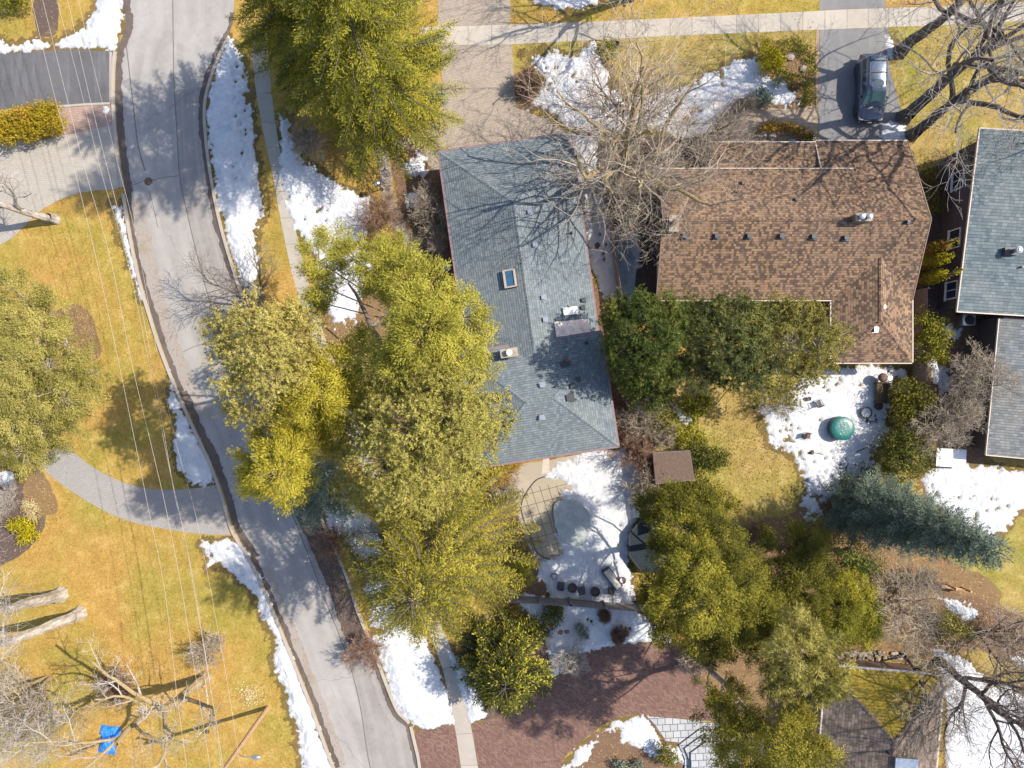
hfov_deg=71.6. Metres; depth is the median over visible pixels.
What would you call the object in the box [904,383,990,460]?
bare tree
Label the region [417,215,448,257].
bare shrub
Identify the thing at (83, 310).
planting bed
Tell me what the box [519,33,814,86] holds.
turf
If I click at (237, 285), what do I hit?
bare tree
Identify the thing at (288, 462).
cedar tree
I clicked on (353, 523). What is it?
snow
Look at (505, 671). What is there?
dwarf spruce
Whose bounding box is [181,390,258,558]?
gutter
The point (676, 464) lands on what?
garden shed
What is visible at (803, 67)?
boulder
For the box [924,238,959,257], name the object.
columnar cedar
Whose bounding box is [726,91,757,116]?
bare shrub
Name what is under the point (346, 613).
gutter
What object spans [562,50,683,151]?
bare tree
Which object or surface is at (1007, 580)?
back lawn
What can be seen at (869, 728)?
house
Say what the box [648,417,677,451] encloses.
bare shrub
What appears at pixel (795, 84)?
shrub
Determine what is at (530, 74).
bare shrub
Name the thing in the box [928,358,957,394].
snow
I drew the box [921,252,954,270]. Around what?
columnar cedar
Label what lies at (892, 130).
snow
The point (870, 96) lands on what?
parked car
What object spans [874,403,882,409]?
planter
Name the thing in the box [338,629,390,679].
bare shrub
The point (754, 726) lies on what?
spruce tree
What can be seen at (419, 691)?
snow
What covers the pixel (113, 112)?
kerb
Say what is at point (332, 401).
cedar tree
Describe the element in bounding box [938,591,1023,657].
planting bed
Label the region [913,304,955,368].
evergreen shrub
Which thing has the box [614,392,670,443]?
bare shrub
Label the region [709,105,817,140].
path
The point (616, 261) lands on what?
wooden fence
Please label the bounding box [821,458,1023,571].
blue spruce
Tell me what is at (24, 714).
bare tree
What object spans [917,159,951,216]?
evergreen shrub
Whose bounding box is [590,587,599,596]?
planter
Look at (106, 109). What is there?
snow
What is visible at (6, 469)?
wet turf
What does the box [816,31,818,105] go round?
driveway edge
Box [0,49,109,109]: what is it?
driveway
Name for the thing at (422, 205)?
bare shrub
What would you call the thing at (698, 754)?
patio step
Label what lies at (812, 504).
snow
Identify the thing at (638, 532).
gazebo
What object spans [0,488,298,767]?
turf
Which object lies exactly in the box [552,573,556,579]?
planter
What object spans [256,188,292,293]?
turf
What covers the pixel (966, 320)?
air conditioner
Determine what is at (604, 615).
bare shrub
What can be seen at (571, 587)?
planter
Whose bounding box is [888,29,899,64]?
wet turf
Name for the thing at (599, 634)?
snow
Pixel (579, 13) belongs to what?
wet turf
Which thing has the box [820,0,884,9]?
driveway
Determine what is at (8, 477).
snow
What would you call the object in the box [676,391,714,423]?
shrub
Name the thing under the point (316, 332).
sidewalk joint
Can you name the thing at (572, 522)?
ice
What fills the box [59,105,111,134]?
driveway
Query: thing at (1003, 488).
snow
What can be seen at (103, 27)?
snow
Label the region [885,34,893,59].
snow
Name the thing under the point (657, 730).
edging
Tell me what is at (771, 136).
boulder
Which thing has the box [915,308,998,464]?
planting bed
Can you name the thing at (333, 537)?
bare shrub
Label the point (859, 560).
yew shrub
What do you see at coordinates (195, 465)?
snow
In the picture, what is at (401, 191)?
planting bed
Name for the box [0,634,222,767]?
bare tree
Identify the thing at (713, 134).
bare tree
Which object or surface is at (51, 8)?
planting bed
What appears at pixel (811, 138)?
round shrub
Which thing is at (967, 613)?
snow
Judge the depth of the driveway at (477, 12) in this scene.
51.99 m
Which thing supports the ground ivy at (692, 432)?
on the back lawn at (1007, 580)
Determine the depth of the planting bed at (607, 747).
51.99 m
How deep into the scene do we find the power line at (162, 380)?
43.53 m
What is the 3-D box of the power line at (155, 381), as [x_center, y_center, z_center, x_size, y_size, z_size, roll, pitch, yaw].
[-24.149,-10.060,43.050,0.458,1.322,70.859,-12,90,0]
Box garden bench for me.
[874,382,890,402]
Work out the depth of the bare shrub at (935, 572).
50.57 m
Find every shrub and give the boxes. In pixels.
[0,0,32,14]
[0,474,22,521]
[4,516,39,545]
[90,664,138,708]
[180,623,226,673]
[283,107,329,168]
[310,522,361,569]
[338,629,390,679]
[342,184,403,242]
[403,176,445,228]
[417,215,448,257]
[426,81,449,107]
[476,462,526,490]
[484,473,526,511]
[500,546,537,595]
[511,59,543,98]
[540,600,565,627]
[544,631,590,676]
[574,619,591,640]
[592,34,622,63]
[596,609,611,623]
[606,428,659,482]
[610,625,632,646]
[610,757,644,767]
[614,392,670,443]
[620,464,668,509]
[643,398,688,436]
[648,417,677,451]
[652,741,682,767]
[674,643,707,679]
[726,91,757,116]
[743,516,781,552]
[750,83,777,109]
[756,37,788,78]
[757,389,806,423]
[770,75,784,90]
[789,75,805,91]
[802,131,818,140]
[811,564,893,655]
[831,530,891,589]
[865,420,944,486]
[885,373,941,433]
[900,563,950,602]
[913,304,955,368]
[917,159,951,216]
[930,605,977,642]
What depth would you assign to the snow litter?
51.94 m
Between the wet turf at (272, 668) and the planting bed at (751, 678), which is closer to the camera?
the planting bed at (751, 678)
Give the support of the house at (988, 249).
on the ground at (60, 546)
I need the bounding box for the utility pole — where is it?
[223,705,269,767]
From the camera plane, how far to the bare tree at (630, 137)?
43.17 m
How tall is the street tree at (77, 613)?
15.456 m
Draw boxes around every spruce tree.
[225,0,388,135]
[257,0,468,184]
[337,443,546,653]
[687,654,848,767]
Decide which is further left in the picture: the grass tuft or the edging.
the grass tuft
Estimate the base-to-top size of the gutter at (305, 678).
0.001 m
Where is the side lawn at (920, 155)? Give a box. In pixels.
[889,21,1023,318]
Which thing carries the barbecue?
on the snow at (844, 397)
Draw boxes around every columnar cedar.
[917,267,964,287]
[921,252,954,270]
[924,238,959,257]
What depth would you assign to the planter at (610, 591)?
51.50 m
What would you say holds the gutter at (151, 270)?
on the road
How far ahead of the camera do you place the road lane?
51.99 m
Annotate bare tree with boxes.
[0,150,60,224]
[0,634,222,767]
[0,656,101,767]
[174,230,283,322]
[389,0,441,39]
[486,0,798,269]
[552,140,697,267]
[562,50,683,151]
[656,77,774,190]
[864,562,959,661]
[882,637,993,761]
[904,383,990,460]
[911,629,1023,767]
[925,338,1023,443]
[931,121,1014,174]
[964,602,1023,713]
[1000,128,1023,156]
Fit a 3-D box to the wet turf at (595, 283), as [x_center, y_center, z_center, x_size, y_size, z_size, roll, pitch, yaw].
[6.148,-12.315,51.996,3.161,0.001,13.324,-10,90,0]
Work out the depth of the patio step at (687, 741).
51.85 m
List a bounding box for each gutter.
[115,0,133,192]
[126,193,183,392]
[131,197,207,417]
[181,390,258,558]
[198,12,244,318]
[253,558,339,767]
[262,566,345,766]
[284,487,365,644]
[365,638,417,767]
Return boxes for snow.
[0,0,124,53]
[0,471,14,487]
[102,106,109,113]
[111,205,144,300]
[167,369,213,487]
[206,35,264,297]
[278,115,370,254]
[317,247,371,330]
[324,500,383,564]
[359,568,410,634]
[372,633,454,729]
[403,150,428,177]
[403,188,420,209]
[447,651,487,723]
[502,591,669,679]
[526,41,800,139]
[532,0,597,10]
[537,447,643,603]
[561,714,684,767]
[572,133,617,298]
[627,230,641,272]
[670,403,691,425]
[756,362,908,503]
[799,492,823,521]
[878,121,907,140]
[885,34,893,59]
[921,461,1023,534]
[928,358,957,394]
[932,646,1023,767]
[937,597,977,621]
[942,323,962,340]
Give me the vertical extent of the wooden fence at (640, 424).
1.830 m
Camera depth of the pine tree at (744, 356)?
43.08 m
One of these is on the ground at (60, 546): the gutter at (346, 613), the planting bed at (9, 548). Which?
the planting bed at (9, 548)
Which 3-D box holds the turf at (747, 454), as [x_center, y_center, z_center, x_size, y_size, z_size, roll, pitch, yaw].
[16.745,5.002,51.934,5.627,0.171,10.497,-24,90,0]
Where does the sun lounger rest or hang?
on the snow at (590, 478)
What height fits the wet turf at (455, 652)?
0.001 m
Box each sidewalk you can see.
[250,35,477,767]
[421,3,1023,44]
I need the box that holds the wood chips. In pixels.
[232,680,270,708]
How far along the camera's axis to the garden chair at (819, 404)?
51.57 m
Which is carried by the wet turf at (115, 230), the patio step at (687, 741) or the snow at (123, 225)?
the snow at (123, 225)
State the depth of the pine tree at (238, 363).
35.22 m
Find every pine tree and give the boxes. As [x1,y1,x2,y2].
[0,262,115,480]
[194,281,336,440]
[290,216,506,411]
[319,356,521,529]
[595,283,699,416]
[672,286,790,397]
[742,601,863,711]
[745,290,859,414]
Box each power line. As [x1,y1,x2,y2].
[31,0,186,765]
[43,3,209,764]
[57,2,220,763]
[68,3,222,763]
[78,0,240,766]
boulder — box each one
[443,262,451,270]
[768,133,775,140]
[785,53,794,60]
[800,65,807,71]
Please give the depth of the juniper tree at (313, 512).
46.33 m
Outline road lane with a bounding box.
[175,89,414,767]
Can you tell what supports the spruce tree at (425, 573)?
on the ground at (60, 546)
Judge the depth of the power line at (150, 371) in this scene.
43.52 m
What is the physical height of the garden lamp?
1.760 m
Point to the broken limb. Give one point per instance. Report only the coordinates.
(366, 315)
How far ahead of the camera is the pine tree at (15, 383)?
43.90 m
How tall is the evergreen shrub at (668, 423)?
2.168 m
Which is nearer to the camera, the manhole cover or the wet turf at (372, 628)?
the manhole cover
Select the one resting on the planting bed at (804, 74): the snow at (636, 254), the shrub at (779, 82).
the shrub at (779, 82)
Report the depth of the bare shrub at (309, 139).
50.27 m
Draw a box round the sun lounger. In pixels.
[601,566,622,590]
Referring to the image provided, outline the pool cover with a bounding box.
[517,476,592,559]
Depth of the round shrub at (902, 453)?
49.64 m
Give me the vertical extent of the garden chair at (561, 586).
0.884 m
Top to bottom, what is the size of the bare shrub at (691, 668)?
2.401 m
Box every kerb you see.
[111,51,123,187]
[121,193,243,548]
[203,37,303,485]
[241,548,334,767]
[319,517,409,723]
[409,726,420,767]
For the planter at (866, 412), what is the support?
on the snow at (844, 397)
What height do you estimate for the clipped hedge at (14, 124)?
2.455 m
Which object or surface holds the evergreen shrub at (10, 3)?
on the ground at (60, 546)
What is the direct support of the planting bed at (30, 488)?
on the ground at (60, 546)
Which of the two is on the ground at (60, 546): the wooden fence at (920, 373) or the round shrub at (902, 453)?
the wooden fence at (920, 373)
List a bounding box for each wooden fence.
[507,595,684,612]
[603,163,626,329]
[633,369,652,532]
[913,287,929,390]
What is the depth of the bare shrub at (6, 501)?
50.81 m
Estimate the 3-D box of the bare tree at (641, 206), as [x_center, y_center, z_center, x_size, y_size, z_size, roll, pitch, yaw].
[8.151,-12.899,48.575,10.866,7.110,7.311,35,90,0]
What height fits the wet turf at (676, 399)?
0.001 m
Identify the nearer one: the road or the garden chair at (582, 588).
the garden chair at (582, 588)
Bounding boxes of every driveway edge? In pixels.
[60,102,109,107]
[109,52,111,101]
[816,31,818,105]
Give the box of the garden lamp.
[374,180,383,190]
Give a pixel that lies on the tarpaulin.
(107, 732)
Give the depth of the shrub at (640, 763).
51.45 m
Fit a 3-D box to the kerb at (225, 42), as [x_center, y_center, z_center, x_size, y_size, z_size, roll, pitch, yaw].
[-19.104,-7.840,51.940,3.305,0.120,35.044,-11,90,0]
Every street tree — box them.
[0,512,68,695]
[0,571,86,701]
[571,0,740,78]
[850,0,1023,218]
[865,0,1023,142]
[878,0,1023,98]
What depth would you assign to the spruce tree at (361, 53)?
41.73 m
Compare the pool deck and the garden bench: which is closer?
the garden bench
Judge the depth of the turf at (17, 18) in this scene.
51.97 m
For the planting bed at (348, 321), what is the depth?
51.99 m
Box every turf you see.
[0,0,33,37]
[0,192,186,484]
[0,466,19,482]
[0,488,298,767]
[105,198,146,306]
[195,534,335,767]
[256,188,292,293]
[311,246,375,292]
[321,498,385,557]
[357,574,422,633]
[449,642,486,723]
[514,0,819,21]
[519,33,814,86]
[528,0,604,17]
[562,715,677,767]
[569,130,606,286]
[662,397,698,430]
[685,394,795,518]
[790,486,825,509]
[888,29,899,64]
[894,27,1016,136]
[906,123,913,144]
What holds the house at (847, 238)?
on the ground at (60, 546)
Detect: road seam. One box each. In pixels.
[126,45,144,170]
[172,0,370,767]
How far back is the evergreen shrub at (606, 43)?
51.06 m
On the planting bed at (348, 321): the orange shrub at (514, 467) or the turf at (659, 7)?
the orange shrub at (514, 467)
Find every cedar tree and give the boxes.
[226,414,331,518]
[265,336,376,453]
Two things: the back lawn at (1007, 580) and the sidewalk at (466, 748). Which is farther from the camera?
the back lawn at (1007, 580)
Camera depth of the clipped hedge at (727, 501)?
50.20 m
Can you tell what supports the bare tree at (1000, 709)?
on the planting bed at (977, 581)
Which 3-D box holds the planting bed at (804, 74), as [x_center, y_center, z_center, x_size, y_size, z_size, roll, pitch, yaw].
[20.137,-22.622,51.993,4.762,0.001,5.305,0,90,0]
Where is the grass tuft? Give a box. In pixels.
[19,498,40,521]
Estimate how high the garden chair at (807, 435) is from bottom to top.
0.698 m
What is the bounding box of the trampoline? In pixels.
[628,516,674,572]
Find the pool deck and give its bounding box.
[510,454,621,563]
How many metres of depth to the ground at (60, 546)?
52.00 m
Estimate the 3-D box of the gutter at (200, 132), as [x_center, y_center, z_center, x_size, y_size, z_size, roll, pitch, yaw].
[-21.360,-15.949,51.977,2.996,0.001,22.460,-3,90,0]
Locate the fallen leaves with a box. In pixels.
[2,9,1016,723]
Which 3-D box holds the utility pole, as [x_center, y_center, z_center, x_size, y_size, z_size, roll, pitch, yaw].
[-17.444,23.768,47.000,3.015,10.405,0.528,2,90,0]
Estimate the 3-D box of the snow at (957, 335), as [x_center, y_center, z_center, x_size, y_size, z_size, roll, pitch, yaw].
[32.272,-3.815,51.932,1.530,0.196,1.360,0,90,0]
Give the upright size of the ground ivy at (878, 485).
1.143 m
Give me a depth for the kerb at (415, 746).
51.88 m
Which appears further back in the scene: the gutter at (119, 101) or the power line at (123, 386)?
the gutter at (119, 101)
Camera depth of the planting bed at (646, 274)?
51.99 m
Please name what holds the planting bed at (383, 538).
on the ground at (60, 546)
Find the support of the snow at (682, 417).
on the wet turf at (676, 399)
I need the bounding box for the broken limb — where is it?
[347,283,390,344]
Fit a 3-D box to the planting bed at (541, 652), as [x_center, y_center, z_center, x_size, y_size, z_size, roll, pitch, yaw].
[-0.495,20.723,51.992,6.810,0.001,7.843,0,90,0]
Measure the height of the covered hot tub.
0.820 m
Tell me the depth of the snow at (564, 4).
51.92 m
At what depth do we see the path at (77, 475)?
51.99 m
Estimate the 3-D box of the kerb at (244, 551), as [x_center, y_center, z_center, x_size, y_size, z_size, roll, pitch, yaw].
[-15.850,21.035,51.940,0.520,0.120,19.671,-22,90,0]
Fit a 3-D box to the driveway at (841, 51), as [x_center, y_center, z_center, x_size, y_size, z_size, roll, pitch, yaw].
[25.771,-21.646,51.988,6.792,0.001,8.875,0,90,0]
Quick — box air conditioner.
[956,314,975,325]
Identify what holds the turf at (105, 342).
on the ground at (60, 546)
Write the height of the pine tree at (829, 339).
10.465 m
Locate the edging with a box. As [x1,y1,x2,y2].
[643,714,679,744]
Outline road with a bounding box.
[121,0,394,767]
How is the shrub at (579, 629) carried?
on the snow at (599, 634)
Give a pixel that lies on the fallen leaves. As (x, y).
(524, 473)
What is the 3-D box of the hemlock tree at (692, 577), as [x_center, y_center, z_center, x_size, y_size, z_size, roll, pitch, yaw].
[11.538,12.402,45.060,8.913,14.109,13.325,-28,90,0]
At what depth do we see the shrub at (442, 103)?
51.11 m
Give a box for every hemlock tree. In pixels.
[629,476,788,675]
[754,512,843,637]
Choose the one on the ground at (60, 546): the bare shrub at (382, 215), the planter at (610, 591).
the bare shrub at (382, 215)
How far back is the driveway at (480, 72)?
51.99 m
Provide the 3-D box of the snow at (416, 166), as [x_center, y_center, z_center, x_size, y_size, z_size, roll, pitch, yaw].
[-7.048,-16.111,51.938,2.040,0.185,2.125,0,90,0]
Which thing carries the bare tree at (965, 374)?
on the planting bed at (975, 456)
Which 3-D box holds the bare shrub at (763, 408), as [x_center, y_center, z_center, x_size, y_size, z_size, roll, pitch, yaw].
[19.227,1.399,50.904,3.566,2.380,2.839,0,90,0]
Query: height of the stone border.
0.203 m
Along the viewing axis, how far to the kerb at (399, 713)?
51.88 m
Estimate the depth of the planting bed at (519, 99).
51.99 m
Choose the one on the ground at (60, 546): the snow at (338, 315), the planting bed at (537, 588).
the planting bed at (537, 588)
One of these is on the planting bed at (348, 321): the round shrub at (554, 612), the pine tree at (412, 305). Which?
the pine tree at (412, 305)
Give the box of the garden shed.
[649,449,694,483]
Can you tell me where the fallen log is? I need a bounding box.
[933,582,972,592]
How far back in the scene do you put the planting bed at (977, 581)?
51.99 m
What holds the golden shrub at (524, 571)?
on the planting bed at (537, 588)
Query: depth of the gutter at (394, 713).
51.98 m
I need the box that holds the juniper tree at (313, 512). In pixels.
[274,458,365,534]
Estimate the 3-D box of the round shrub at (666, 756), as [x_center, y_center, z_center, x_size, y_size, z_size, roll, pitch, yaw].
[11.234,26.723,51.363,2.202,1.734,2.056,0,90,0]
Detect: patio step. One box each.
[679,728,739,767]
[684,734,738,767]
[691,741,737,767]
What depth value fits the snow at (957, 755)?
51.89 m
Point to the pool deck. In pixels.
(532, 472)
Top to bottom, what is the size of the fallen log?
1.130 m
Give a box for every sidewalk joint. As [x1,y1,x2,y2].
[253,63,470,765]
[444,5,1021,44]
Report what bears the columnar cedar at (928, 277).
on the planting bed at (934, 232)
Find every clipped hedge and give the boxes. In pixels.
[0,94,69,148]
[658,469,742,514]
[684,439,731,475]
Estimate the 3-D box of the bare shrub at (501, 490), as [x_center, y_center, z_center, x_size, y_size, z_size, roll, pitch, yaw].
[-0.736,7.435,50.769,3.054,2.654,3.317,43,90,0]
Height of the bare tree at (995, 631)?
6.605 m
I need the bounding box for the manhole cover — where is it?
[144,177,152,185]
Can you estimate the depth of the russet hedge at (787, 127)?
51.41 m
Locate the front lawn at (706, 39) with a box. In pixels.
[514,30,818,142]
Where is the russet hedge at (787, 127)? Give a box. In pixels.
[755,118,814,139]
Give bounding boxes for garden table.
[931,448,966,467]
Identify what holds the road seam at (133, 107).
on the road
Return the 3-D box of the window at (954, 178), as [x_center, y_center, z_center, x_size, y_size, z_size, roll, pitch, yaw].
[31.570,-14.426,50.325,0.160,1.340,1.400,3,90,0]
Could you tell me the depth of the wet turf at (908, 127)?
52.00 m
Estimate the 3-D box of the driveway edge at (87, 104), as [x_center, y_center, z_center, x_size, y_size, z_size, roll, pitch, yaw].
[-31.376,-20.433,51.970,3.927,0.060,0.194,-4,90,0]
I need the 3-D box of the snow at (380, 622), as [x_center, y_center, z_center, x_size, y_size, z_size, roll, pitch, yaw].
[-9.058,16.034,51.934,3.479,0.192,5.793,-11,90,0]
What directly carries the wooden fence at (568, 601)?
on the ground at (60, 546)
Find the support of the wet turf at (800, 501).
on the back lawn at (1007, 580)
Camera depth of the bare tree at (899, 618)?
48.40 m
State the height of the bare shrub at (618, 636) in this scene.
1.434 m
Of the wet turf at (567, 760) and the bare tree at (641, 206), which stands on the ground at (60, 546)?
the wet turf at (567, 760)
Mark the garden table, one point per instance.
(955, 458)
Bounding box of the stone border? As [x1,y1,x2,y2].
[834,650,906,660]
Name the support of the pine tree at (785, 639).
on the back lawn at (1007, 580)
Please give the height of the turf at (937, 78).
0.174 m
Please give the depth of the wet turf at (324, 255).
52.00 m
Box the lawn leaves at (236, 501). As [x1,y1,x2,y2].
[8,19,1005,741]
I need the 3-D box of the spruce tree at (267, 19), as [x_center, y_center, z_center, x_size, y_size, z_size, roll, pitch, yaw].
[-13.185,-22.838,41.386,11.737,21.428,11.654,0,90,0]
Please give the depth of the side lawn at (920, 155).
52.00 m
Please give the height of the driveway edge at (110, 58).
0.050 m
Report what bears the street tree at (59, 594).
on the ground at (60, 546)
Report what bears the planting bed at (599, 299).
on the ground at (60, 546)
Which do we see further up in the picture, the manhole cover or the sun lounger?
the manhole cover
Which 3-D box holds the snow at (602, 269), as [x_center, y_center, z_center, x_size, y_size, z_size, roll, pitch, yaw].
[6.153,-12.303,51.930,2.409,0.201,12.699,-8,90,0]
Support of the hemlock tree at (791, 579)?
on the planting bed at (977, 581)
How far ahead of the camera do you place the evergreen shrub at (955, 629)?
50.73 m
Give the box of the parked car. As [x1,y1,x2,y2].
[853,53,888,123]
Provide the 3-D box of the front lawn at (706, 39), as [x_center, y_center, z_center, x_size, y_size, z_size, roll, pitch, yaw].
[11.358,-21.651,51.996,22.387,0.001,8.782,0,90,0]
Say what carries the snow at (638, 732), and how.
on the wet turf at (567, 760)
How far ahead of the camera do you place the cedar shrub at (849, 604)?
47.23 m
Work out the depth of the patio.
51.98 m
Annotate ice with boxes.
[553,500,589,545]
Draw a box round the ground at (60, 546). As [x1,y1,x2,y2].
[0,0,1023,767]
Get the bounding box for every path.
[39,447,229,534]
[377,147,423,276]
[542,458,548,473]
[615,226,636,301]
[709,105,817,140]
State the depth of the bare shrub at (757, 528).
50.72 m
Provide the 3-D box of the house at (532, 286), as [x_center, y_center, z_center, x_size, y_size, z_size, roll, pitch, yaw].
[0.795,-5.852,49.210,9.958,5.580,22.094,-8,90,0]
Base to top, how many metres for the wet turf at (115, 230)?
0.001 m
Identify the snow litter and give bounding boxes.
[216,35,997,731]
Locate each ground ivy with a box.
[674,418,708,449]
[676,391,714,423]
[775,35,820,108]
[833,474,916,501]
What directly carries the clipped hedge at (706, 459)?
on the back lawn at (1007, 580)
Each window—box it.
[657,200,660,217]
[944,280,957,300]
[946,227,960,250]
[950,169,964,192]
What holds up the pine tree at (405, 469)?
on the planting bed at (348, 321)
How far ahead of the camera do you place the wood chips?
51.94 m
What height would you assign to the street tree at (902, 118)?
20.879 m
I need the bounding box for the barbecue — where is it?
[876,373,892,381]
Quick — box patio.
[648,716,717,742]
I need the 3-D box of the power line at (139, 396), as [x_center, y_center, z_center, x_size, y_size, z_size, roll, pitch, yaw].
[-25.261,-9.219,43.050,0.496,1.322,72.787,-13,90,0]
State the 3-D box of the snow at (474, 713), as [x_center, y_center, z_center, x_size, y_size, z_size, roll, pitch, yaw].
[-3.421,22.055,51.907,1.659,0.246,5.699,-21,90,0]
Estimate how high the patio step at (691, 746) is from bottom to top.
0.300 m
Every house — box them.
[437,132,619,467]
[655,140,931,363]
[807,657,944,767]
[937,127,1023,458]
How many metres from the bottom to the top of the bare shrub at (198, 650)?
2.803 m
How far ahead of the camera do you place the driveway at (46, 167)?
51.99 m
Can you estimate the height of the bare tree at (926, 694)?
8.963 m
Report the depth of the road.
51.99 m
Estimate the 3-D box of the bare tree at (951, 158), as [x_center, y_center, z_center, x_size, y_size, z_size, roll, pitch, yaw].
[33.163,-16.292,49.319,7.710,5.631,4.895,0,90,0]
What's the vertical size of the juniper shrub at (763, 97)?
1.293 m
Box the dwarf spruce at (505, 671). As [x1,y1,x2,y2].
[450,604,557,718]
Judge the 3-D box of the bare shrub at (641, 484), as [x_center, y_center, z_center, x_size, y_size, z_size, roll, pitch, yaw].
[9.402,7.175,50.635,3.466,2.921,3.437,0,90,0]
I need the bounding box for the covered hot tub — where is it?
[827,416,854,439]
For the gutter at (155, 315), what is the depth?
51.98 m
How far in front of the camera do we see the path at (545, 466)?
51.99 m
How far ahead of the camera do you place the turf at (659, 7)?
51.98 m
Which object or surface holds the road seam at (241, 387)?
on the road
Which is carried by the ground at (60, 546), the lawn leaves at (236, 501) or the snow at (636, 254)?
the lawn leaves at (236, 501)
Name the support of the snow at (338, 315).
on the wet turf at (324, 255)
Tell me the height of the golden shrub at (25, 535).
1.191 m
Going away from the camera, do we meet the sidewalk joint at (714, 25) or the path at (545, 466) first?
the sidewalk joint at (714, 25)
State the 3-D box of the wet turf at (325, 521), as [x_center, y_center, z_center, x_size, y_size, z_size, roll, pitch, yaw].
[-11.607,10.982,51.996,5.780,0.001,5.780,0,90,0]
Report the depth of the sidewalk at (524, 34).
51.99 m
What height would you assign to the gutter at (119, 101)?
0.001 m
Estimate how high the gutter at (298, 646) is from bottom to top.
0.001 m
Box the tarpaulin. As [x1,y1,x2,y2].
[98,725,120,754]
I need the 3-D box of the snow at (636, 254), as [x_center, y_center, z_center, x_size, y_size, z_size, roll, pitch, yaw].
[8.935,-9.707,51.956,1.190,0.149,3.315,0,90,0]
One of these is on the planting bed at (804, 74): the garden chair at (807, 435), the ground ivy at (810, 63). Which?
the ground ivy at (810, 63)
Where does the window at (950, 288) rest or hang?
in the house at (988, 249)
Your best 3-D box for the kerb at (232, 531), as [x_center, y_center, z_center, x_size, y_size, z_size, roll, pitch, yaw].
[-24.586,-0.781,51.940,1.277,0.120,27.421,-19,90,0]
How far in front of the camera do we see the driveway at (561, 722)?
51.99 m
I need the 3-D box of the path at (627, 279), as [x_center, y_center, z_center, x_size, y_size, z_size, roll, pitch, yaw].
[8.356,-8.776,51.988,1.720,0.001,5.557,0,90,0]
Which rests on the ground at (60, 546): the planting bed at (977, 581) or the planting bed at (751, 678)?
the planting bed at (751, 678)
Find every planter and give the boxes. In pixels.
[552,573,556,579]
[567,583,576,592]
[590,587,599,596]
[608,588,613,594]
[619,577,625,583]
[861,407,872,417]
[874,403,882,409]
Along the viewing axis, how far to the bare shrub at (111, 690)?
50.63 m
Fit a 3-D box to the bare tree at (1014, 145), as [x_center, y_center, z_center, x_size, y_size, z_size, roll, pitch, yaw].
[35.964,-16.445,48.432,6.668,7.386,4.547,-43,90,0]
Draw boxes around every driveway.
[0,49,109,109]
[0,125,119,244]
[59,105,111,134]
[398,44,563,170]
[414,643,711,767]
[438,0,509,26]
[818,28,905,139]
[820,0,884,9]
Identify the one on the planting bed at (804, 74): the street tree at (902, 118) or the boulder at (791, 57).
the boulder at (791, 57)
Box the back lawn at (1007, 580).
[647,355,1023,671]
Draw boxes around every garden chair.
[557,582,564,590]
[577,585,585,594]
[804,432,811,438]
[813,400,824,407]
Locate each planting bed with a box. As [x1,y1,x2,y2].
[0,483,45,565]
[23,468,57,514]
[33,0,58,36]
[33,304,100,366]
[321,288,508,575]
[343,501,417,637]
[391,135,456,290]
[460,614,550,719]
[501,499,546,596]
[514,71,541,110]
[573,729,683,767]
[576,132,711,311]
[593,286,659,508]
[701,644,845,749]
[738,496,1001,662]
[755,39,818,108]
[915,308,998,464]
[916,159,946,328]
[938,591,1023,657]
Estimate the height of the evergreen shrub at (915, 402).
3.181 m

